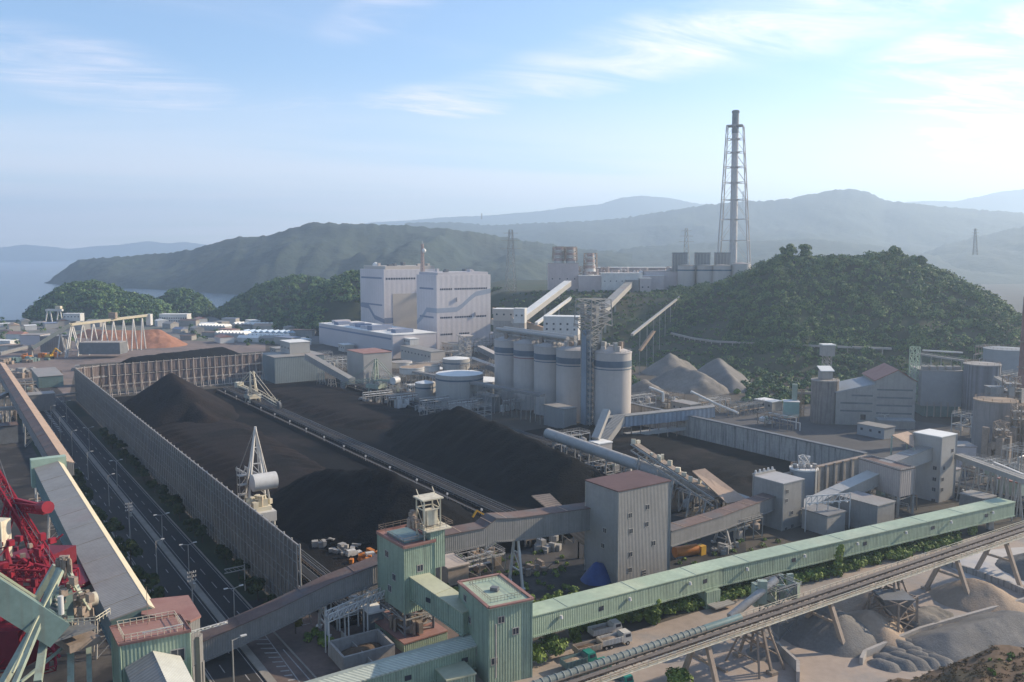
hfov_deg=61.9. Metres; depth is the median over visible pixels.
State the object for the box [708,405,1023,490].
factory yard
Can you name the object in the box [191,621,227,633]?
pipe bridge
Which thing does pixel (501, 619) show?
window
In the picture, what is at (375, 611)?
store shed
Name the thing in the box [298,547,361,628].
yard conveyor
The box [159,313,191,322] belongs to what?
school block
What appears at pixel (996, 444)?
stair tower
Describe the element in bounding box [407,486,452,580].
drive platform
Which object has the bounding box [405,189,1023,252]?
mountain
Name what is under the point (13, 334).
town house
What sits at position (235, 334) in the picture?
greenhouse
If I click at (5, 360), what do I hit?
scrap pile
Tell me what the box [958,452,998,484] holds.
process unit
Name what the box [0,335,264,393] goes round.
depot ground
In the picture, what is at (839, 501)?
truss bridge
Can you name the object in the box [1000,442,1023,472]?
process unit
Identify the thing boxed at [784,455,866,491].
retaining wall
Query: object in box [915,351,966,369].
pipe conveyor
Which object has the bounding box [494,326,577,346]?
silo bridge
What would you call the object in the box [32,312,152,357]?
boom conveyor
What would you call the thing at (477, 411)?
process unit
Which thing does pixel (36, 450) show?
verge
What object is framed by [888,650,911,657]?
gravel heap
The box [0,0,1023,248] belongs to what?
sky
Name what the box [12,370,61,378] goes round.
scrap pile
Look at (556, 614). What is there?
conveyor gallery
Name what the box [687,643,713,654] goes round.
gravel heap
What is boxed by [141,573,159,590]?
roadside tree
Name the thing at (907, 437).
canopy
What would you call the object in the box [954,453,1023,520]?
pipe conveyor
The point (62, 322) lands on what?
town house
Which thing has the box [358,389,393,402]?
pipe rack
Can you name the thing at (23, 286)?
sea
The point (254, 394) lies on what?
reclaimer
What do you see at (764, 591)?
drive station
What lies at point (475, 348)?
process unit
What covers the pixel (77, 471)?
roadside tree
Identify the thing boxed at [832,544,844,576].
vine column
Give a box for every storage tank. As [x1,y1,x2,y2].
[392,360,411,379]
[399,365,423,384]
[409,362,439,382]
[415,380,435,400]
[435,370,482,406]
[442,356,469,370]
[483,376,494,393]
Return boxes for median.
[34,386,276,681]
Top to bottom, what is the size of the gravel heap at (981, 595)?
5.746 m
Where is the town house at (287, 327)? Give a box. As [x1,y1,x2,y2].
[283,325,294,329]
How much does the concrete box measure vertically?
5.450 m
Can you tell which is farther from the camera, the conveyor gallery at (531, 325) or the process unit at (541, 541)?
the conveyor gallery at (531, 325)
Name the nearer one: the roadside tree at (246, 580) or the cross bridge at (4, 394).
the roadside tree at (246, 580)
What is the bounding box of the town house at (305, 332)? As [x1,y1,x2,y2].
[290,329,315,336]
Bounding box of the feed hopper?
[867,586,917,632]
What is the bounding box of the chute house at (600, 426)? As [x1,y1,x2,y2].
[588,409,612,462]
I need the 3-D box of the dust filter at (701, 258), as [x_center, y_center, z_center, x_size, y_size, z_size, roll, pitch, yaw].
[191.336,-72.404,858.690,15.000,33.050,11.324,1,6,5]
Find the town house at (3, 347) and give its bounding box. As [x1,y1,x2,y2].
[0,344,22,351]
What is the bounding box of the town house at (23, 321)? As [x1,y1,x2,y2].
[20,318,30,324]
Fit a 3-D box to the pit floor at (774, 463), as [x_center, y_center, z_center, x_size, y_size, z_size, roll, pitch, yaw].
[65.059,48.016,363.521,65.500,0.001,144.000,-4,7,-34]
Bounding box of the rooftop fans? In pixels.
[752,467,775,475]
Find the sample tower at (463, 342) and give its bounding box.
[457,334,472,369]
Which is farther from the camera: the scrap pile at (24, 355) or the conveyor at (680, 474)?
the scrap pile at (24, 355)
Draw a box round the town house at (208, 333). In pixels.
[201,331,215,336]
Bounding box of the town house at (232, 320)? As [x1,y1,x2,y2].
[222,318,239,323]
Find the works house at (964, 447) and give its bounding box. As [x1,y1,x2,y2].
[956,441,977,468]
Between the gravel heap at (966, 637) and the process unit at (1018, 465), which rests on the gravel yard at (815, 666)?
the gravel heap at (966, 637)
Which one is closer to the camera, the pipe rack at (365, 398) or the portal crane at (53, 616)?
the portal crane at (53, 616)
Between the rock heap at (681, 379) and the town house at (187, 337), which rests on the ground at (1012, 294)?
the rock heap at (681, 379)
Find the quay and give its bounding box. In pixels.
[0,414,112,681]
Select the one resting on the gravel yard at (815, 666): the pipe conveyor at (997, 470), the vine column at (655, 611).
the vine column at (655, 611)
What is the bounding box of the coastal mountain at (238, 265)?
[44,222,631,294]
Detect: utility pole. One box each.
[125,502,131,538]
[187,570,195,602]
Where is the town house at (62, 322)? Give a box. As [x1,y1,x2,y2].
[56,319,69,326]
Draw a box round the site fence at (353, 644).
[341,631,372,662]
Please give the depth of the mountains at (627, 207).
9259.22 m
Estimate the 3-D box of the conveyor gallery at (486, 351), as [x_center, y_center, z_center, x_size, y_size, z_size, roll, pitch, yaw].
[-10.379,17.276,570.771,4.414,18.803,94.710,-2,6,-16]
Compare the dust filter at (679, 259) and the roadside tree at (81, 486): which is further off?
the dust filter at (679, 259)
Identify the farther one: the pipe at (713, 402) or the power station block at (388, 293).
the power station block at (388, 293)
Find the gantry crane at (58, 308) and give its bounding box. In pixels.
[45,306,62,321]
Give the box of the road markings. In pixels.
[39,397,309,681]
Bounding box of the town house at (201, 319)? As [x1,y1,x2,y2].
[194,317,206,321]
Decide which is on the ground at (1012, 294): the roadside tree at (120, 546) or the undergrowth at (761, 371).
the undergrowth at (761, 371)
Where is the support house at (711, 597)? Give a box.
[695,588,735,609]
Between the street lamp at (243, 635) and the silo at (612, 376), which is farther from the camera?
the silo at (612, 376)
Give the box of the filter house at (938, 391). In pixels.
[908,346,962,416]
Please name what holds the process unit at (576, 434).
on the yard floor at (324, 455)
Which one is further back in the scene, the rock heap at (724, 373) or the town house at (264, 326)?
the town house at (264, 326)
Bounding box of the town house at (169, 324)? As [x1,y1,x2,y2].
[162,321,178,328]
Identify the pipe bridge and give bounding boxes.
[55,392,76,401]
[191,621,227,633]
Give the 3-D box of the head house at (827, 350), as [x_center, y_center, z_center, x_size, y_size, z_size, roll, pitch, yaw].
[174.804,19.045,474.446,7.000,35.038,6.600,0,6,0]
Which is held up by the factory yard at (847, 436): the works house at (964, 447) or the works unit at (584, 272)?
the works house at (964, 447)
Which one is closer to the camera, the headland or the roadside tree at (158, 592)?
the roadside tree at (158, 592)
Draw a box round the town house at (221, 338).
[214,334,233,342]
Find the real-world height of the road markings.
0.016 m
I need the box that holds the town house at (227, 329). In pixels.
[218,328,239,330]
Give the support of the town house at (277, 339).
on the town ground at (314, 339)
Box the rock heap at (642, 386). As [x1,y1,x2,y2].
[631,379,677,407]
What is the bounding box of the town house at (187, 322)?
[179,319,199,325]
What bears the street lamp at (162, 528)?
on the median
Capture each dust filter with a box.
[672,253,687,270]
[694,253,709,283]
[714,253,730,264]
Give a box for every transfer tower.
[376,519,435,636]
[457,573,533,681]
[584,470,671,582]
[751,471,804,530]
[910,429,957,502]
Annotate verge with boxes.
[1,387,208,681]
[64,400,267,601]
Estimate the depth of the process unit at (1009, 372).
436.24 m
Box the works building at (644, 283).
[638,278,650,291]
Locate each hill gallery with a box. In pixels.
[513,281,570,328]
[534,296,571,324]
[599,282,632,332]
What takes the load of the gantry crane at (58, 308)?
on the town ground at (314, 339)
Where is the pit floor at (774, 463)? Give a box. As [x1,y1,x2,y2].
[518,425,797,496]
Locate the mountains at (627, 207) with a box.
[365,196,704,225]
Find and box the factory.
[835,363,917,429]
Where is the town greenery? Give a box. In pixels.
[0,317,308,345]
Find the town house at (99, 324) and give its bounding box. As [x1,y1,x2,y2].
[86,319,105,326]
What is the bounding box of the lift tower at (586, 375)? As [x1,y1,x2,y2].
[573,298,612,425]
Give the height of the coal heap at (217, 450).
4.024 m
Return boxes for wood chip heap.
[76,329,104,337]
[89,329,187,348]
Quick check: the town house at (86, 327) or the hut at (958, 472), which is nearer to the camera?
the hut at (958, 472)
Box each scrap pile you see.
[0,358,32,363]
[7,356,49,362]
[10,367,34,372]
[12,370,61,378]
[20,352,58,358]
[311,537,334,547]
[329,542,360,554]
[349,547,376,563]
[469,547,499,559]
[522,558,552,575]
[534,542,561,553]
[711,538,738,554]
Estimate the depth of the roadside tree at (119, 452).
352.82 m
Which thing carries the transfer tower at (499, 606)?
on the gravel yard at (815, 666)
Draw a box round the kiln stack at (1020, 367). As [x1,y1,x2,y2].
[1017,297,1023,387]
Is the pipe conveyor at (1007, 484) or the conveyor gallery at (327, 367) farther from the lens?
the conveyor gallery at (327, 367)
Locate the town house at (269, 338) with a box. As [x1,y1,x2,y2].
[262,335,279,341]
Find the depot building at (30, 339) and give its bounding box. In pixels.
[20,333,50,344]
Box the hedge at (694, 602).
[530,530,962,631]
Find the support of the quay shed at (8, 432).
on the quay
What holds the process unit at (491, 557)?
on the work yard at (573, 573)
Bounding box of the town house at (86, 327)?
[74,324,90,329]
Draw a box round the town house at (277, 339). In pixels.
[274,335,300,344]
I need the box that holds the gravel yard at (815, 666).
[475,528,1023,681]
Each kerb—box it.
[63,402,316,677]
[85,493,211,681]
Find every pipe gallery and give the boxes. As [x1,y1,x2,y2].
[412,369,545,421]
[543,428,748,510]
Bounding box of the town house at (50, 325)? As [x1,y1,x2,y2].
[42,322,57,328]
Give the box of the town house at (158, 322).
[154,319,168,325]
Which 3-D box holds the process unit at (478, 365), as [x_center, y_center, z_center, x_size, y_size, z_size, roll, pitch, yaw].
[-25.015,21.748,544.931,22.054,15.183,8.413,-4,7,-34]
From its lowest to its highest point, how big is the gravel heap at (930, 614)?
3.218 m
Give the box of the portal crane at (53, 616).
[0,555,109,681]
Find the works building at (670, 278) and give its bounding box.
[643,271,677,289]
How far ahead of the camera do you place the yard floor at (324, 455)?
369.44 m
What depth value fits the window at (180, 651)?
142.13 m
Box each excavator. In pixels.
[44,348,61,358]
[472,510,483,517]
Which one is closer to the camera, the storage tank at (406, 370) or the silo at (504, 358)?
the silo at (504, 358)
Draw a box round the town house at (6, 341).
[0,339,18,344]
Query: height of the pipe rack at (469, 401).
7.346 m
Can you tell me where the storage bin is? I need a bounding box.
[328,629,394,670]
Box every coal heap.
[105,347,240,376]
[122,373,239,428]
[153,419,325,499]
[258,384,412,429]
[270,468,479,552]
[385,406,606,508]
[557,422,783,485]
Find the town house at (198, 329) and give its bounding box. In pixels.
[190,325,203,333]
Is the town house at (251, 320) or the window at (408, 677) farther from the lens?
the town house at (251, 320)
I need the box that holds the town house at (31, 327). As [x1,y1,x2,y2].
[23,324,36,329]
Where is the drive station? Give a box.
[727,573,801,640]
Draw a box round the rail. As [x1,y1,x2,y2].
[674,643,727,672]
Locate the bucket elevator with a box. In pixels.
[792,384,810,415]
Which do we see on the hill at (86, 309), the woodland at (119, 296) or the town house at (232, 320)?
the woodland at (119, 296)
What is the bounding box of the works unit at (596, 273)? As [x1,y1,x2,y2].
[589,269,598,274]
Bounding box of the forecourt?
[247,607,458,681]
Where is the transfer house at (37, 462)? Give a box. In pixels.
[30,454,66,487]
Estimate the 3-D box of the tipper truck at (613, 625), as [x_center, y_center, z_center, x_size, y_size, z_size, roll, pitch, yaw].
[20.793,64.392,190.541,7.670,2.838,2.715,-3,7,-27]
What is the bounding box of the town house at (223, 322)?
[212,321,229,323]
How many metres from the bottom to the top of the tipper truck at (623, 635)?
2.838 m
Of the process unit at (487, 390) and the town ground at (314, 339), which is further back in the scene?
the town ground at (314, 339)
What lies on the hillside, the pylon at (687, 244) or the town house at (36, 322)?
the pylon at (687, 244)
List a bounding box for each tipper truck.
[560,648,596,668]
[572,637,601,653]
[576,656,610,681]
[588,618,621,638]
[597,628,631,650]
[608,674,633,681]
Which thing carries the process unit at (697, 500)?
on the work yard at (573, 573)
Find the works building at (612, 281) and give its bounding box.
[600,273,641,289]
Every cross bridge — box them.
[0,391,13,421]
[0,406,23,432]
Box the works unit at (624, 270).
[619,267,628,272]
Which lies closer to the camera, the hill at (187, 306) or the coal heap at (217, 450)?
the coal heap at (217, 450)
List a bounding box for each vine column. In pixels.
[568,625,581,642]
[643,606,653,622]
[649,599,661,624]
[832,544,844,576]
[929,535,937,539]
[967,525,977,534]
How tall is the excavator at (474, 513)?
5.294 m
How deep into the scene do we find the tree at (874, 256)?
704.87 m
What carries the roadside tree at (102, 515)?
on the verge at (36, 450)
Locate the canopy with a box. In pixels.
[890,431,914,454]
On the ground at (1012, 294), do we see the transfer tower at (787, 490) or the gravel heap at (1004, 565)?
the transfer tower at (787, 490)
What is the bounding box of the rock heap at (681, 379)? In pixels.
[649,366,729,394]
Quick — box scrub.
[492,255,1019,375]
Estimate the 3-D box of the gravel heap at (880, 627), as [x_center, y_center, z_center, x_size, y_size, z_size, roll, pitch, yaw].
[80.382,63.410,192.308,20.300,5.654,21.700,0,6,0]
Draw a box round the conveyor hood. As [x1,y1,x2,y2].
[531,613,742,681]
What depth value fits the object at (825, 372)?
427.76 m
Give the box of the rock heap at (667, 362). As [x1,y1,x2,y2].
[641,353,696,375]
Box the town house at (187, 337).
[179,334,196,339]
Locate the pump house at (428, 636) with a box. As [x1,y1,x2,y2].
[374,610,447,651]
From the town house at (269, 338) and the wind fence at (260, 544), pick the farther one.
the town house at (269, 338)
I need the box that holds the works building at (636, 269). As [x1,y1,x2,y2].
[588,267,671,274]
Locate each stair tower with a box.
[981,420,1012,466]
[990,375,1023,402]
[999,403,1023,464]
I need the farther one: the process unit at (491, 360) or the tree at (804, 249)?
the tree at (804, 249)
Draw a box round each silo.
[494,332,519,404]
[513,334,538,409]
[534,337,563,415]
[556,339,580,421]
[593,341,631,427]
[677,264,694,286]
[696,264,712,283]
[712,264,731,282]
[731,262,750,276]
[789,454,818,498]
[810,375,839,424]
[961,359,1001,420]
[971,394,1018,458]
[982,345,1019,384]
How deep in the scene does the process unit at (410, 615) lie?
188.95 m
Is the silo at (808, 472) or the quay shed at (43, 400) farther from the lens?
the quay shed at (43, 400)
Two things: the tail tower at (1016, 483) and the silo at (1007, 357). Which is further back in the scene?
the silo at (1007, 357)
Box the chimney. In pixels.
[717,110,750,271]
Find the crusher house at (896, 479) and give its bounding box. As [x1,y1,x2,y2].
[858,455,915,517]
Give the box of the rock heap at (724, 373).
[697,358,751,392]
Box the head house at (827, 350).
[819,343,835,366]
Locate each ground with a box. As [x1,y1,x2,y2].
[0,284,1023,646]
[0,316,319,343]
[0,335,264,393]
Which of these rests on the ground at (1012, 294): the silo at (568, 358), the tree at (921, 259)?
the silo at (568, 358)
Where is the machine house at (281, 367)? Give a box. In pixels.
[260,350,324,383]
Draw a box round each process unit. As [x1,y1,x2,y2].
[0,403,16,422]
[1,377,36,391]
[29,488,41,501]
[324,354,346,369]
[330,587,379,630]
[369,370,389,388]
[379,373,407,391]
[385,383,414,397]
[393,607,434,624]
[419,401,464,414]
[423,359,442,372]
[440,343,460,356]
[450,401,491,420]
[455,543,505,575]
[460,361,490,376]
[470,337,490,353]
[476,359,494,376]
[481,387,501,397]
[489,333,492,349]
[525,534,573,547]
[552,428,589,451]
[584,457,631,473]
[631,391,655,405]
[650,388,683,408]
[677,485,725,514]
[698,394,730,412]
[717,512,762,543]
[727,398,764,417]
[757,409,800,430]
[866,489,917,510]
[951,409,972,437]
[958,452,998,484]
[973,344,995,358]
[976,455,1015,488]
[1000,369,1017,385]
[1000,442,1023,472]
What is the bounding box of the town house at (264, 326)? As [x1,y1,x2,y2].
[253,323,275,329]
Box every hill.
[26,286,165,325]
[167,294,210,317]
[212,279,315,322]
[274,274,491,335]
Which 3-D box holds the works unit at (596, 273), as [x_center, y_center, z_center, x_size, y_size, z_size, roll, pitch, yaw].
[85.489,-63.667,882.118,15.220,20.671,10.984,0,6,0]
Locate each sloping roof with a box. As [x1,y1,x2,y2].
[532,493,563,542]
[570,531,584,557]
[692,468,744,507]
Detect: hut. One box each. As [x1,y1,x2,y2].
[270,346,280,351]
[338,343,354,351]
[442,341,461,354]
[671,399,701,408]
[755,397,782,411]
[856,421,895,438]
[955,467,960,483]
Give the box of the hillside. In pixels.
[491,259,1020,377]
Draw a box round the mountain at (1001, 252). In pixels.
[919,226,1023,274]
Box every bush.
[532,642,547,663]
[537,633,569,655]
[624,609,642,621]
[665,667,693,681]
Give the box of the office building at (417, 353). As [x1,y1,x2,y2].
[400,345,444,362]
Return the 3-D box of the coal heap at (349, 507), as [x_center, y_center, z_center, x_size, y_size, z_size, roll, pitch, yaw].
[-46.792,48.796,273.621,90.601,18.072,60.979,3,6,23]
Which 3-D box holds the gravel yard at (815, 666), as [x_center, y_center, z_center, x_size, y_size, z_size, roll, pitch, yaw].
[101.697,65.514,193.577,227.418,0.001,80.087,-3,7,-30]
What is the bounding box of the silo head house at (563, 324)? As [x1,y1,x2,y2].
[543,315,579,342]
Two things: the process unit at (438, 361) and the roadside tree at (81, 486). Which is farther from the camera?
the process unit at (438, 361)
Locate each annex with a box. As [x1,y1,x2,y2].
[141,595,204,681]
[435,661,476,681]
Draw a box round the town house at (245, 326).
[235,324,250,328]
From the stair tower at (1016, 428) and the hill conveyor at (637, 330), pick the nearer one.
the stair tower at (1016, 428)
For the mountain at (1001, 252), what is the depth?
3177.32 m
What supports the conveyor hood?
attached to the belt conveyor at (744, 631)
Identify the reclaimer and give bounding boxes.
[234,371,281,409]
[340,358,400,392]
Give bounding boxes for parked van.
[345,548,361,557]
[365,551,375,556]
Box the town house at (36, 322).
[31,321,44,325]
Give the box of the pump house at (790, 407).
[783,399,799,417]
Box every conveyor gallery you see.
[0,362,74,475]
[34,461,154,658]
[125,651,193,681]
[200,557,377,661]
[304,353,354,386]
[305,634,476,681]
[372,522,484,560]
[409,573,468,636]
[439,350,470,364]
[469,357,494,376]
[475,502,590,589]
[477,345,494,376]
[527,321,542,330]
[533,497,1015,637]
[600,415,624,440]
[670,493,775,547]
[800,470,878,521]
[880,445,932,466]
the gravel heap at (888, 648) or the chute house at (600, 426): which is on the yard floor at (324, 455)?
the chute house at (600, 426)
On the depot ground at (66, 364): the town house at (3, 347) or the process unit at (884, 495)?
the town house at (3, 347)
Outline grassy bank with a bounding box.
[886,645,1023,681]
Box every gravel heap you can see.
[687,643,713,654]
[746,646,782,662]
[772,606,878,657]
[827,583,895,617]
[847,610,905,647]
[867,658,901,672]
[873,652,892,659]
[880,645,905,652]
[885,656,917,671]
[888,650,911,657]
[896,639,913,645]
[898,643,921,650]
[900,606,953,629]
[903,655,931,670]
[906,649,927,655]
[908,610,1023,661]
[916,655,940,669]
[922,648,936,653]
[928,653,952,666]
[929,578,1023,612]
[995,553,1023,580]
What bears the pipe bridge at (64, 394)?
on the median
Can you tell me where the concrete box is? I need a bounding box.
[435,553,469,585]
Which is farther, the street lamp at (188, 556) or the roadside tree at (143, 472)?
the roadside tree at (143, 472)
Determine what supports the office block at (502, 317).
on the ground at (1012, 294)
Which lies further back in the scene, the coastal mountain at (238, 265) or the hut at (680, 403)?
the coastal mountain at (238, 265)
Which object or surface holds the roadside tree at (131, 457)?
on the verge at (207, 547)
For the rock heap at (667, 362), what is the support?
on the ground at (1012, 294)
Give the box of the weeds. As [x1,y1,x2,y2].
[447,538,786,590]
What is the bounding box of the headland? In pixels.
[0,241,205,260]
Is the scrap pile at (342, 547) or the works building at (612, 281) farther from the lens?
the works building at (612, 281)
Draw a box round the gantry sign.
[224,564,245,590]
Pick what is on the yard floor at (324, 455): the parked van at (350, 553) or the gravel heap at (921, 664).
the parked van at (350, 553)
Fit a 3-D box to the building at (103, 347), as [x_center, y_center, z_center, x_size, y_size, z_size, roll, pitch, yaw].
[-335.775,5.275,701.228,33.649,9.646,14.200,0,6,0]
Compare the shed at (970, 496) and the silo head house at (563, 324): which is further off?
the silo head house at (563, 324)
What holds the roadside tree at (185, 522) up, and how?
on the verge at (207, 547)
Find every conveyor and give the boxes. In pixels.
[0,345,33,356]
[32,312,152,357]
[215,387,566,545]
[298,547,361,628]
[329,378,685,491]
[553,521,1023,681]
[630,439,720,516]
[631,296,679,375]
[671,332,891,353]
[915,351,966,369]
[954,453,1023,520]
[954,481,1023,514]
[992,459,1023,516]
[993,375,1016,387]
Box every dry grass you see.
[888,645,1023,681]
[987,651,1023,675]
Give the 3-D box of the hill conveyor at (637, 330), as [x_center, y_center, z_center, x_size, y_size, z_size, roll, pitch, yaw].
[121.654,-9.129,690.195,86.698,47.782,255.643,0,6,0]
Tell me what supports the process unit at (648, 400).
on the ground at (1012, 294)
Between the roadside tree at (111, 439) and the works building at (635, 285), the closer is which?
the roadside tree at (111, 439)
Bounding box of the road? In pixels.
[21,382,264,681]
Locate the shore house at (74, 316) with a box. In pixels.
[63,313,84,320]
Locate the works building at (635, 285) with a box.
[625,280,638,291]
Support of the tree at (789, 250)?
on the hillside
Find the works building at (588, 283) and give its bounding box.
[578,275,663,291]
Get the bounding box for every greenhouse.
[198,323,231,329]
[214,330,250,337]
[232,321,272,327]
[243,329,295,335]
[247,332,289,335]
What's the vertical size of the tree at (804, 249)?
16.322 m
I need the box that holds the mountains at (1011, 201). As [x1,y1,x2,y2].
[905,189,1023,212]
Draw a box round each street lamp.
[153,512,169,549]
[155,538,163,573]
[179,541,196,583]
[224,584,242,615]
[232,634,246,681]
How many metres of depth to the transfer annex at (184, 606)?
153.31 m
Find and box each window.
[170,647,184,660]
[405,675,411,680]
[417,564,423,571]
[491,657,497,665]
[498,615,504,623]
[512,627,518,635]
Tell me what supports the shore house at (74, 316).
on the hill at (86, 309)
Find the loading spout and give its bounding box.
[638,330,655,350]
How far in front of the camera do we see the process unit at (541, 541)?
246.94 m
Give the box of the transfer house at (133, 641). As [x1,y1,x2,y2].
[109,588,191,681]
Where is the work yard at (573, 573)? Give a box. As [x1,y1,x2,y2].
[450,509,745,599]
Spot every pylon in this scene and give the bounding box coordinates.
[501,230,519,291]
[684,228,689,264]
[972,228,977,254]
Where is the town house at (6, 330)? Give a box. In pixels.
[0,329,10,335]
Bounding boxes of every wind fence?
[74,367,311,625]
[77,353,264,395]
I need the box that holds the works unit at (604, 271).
[599,267,609,272]
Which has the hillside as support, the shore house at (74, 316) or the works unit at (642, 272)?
the works unit at (642, 272)
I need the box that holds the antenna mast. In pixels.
[420,241,425,271]
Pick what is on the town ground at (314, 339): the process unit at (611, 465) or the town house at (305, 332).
the town house at (305, 332)
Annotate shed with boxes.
[0,390,55,414]
[0,421,17,444]
[31,367,63,387]
[360,603,384,630]
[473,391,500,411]
[543,402,576,428]
[801,503,846,534]
[840,491,895,527]
[958,489,996,505]
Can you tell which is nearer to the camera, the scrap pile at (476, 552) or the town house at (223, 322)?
the scrap pile at (476, 552)
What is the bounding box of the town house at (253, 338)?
[237,335,261,341]
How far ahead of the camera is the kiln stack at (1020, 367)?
394.40 m
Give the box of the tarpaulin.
[580,562,610,585]
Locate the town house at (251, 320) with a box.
[245,319,260,321]
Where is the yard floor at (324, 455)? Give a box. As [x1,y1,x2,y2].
[113,378,715,584]
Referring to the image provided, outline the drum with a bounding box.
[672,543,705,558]
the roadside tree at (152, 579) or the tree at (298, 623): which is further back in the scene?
the roadside tree at (152, 579)
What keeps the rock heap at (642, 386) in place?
on the ground at (1012, 294)
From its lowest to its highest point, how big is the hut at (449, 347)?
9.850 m
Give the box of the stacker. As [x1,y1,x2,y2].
[236,426,278,525]
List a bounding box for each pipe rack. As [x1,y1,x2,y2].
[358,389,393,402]
[387,392,418,408]
[415,395,450,411]
[447,398,477,410]
[470,394,497,410]
[500,396,521,411]
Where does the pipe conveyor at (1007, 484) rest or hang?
on the ground at (1012, 294)
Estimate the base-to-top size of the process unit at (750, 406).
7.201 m
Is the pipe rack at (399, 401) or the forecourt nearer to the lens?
the forecourt
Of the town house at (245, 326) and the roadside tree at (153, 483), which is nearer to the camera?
the roadside tree at (153, 483)
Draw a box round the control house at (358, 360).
[347,348,391,385]
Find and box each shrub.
[303,627,326,642]
[317,635,334,646]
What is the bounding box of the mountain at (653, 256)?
[609,238,1023,283]
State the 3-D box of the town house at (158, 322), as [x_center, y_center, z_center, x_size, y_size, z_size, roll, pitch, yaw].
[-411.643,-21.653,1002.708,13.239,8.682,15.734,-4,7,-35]
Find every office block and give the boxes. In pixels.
[493,308,513,350]
[513,308,526,328]
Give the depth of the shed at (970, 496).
279.54 m
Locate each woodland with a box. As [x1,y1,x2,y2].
[22,279,178,324]
[158,287,214,316]
[211,274,330,321]
[271,268,501,328]
[665,250,1021,374]
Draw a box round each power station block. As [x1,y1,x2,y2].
[360,262,434,328]
[417,269,492,348]
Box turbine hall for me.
[319,319,436,358]
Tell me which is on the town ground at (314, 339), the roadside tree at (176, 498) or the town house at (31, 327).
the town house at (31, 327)
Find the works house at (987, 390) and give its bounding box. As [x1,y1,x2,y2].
[984,385,1006,395]
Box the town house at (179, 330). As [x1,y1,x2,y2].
[172,327,187,332]
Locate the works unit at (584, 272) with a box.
[579,266,590,274]
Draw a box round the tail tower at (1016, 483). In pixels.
[997,477,1023,502]
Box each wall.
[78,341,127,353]
[631,402,867,464]
[775,641,799,681]
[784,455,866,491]
[859,650,866,664]
[864,597,1023,657]
[944,559,1023,594]
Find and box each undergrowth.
[631,360,817,404]
[733,366,910,393]
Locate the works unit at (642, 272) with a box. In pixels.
[639,268,647,274]
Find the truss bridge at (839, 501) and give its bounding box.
[804,493,850,531]
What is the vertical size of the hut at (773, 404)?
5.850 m
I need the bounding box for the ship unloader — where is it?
[0,461,90,673]
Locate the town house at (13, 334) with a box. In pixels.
[6,331,27,340]
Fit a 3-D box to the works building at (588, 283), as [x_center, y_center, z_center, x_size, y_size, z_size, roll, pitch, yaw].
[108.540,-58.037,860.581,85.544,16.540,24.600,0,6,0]
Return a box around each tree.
[72,468,84,484]
[74,475,85,483]
[78,483,85,491]
[82,487,92,495]
[85,493,92,503]
[93,507,102,515]
[97,511,107,523]
[100,429,108,438]
[105,434,117,448]
[106,517,124,536]
[114,535,123,544]
[115,440,127,447]
[117,449,126,458]
[118,544,127,551]
[119,450,129,462]
[120,539,142,565]
[128,454,138,466]
[130,460,140,469]
[132,566,145,580]
[136,465,148,477]
[140,469,149,481]
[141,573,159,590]
[148,479,160,492]
[148,585,164,598]
[158,484,168,494]
[159,493,169,502]
[165,494,182,514]
[172,503,185,520]
[183,518,190,525]
[186,518,200,536]
[194,525,206,542]
[214,544,224,554]
[217,547,232,564]
[232,558,250,578]
[239,575,251,586]
[246,576,265,600]
[263,594,276,603]
[294,618,302,633]
[750,268,759,275]
[779,243,797,260]
[798,244,812,255]
[826,254,840,261]
[866,252,882,259]
[888,245,902,257]
[908,255,927,264]
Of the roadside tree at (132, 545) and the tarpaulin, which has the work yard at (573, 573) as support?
the tarpaulin
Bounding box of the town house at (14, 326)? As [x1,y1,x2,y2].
[7,322,20,330]
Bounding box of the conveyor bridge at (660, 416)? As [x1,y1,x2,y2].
[606,405,714,436]
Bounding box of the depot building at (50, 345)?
[39,335,71,351]
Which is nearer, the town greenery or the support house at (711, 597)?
the support house at (711, 597)
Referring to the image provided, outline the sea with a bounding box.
[0,261,237,319]
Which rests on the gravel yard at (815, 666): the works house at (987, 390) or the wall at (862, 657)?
the wall at (862, 657)
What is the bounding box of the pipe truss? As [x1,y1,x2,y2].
[324,587,384,652]
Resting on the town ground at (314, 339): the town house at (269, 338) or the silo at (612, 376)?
the town house at (269, 338)
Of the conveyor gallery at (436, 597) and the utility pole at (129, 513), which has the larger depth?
the utility pole at (129, 513)
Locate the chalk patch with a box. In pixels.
[950,547,1023,584]
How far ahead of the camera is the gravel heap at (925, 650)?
180.36 m
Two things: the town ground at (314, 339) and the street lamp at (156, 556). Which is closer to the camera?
the street lamp at (156, 556)
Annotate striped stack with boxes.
[552,247,565,262]
[564,247,577,262]
[583,253,597,271]
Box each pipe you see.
[649,386,663,401]
[690,390,738,413]
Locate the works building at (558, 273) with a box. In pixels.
[548,263,578,290]

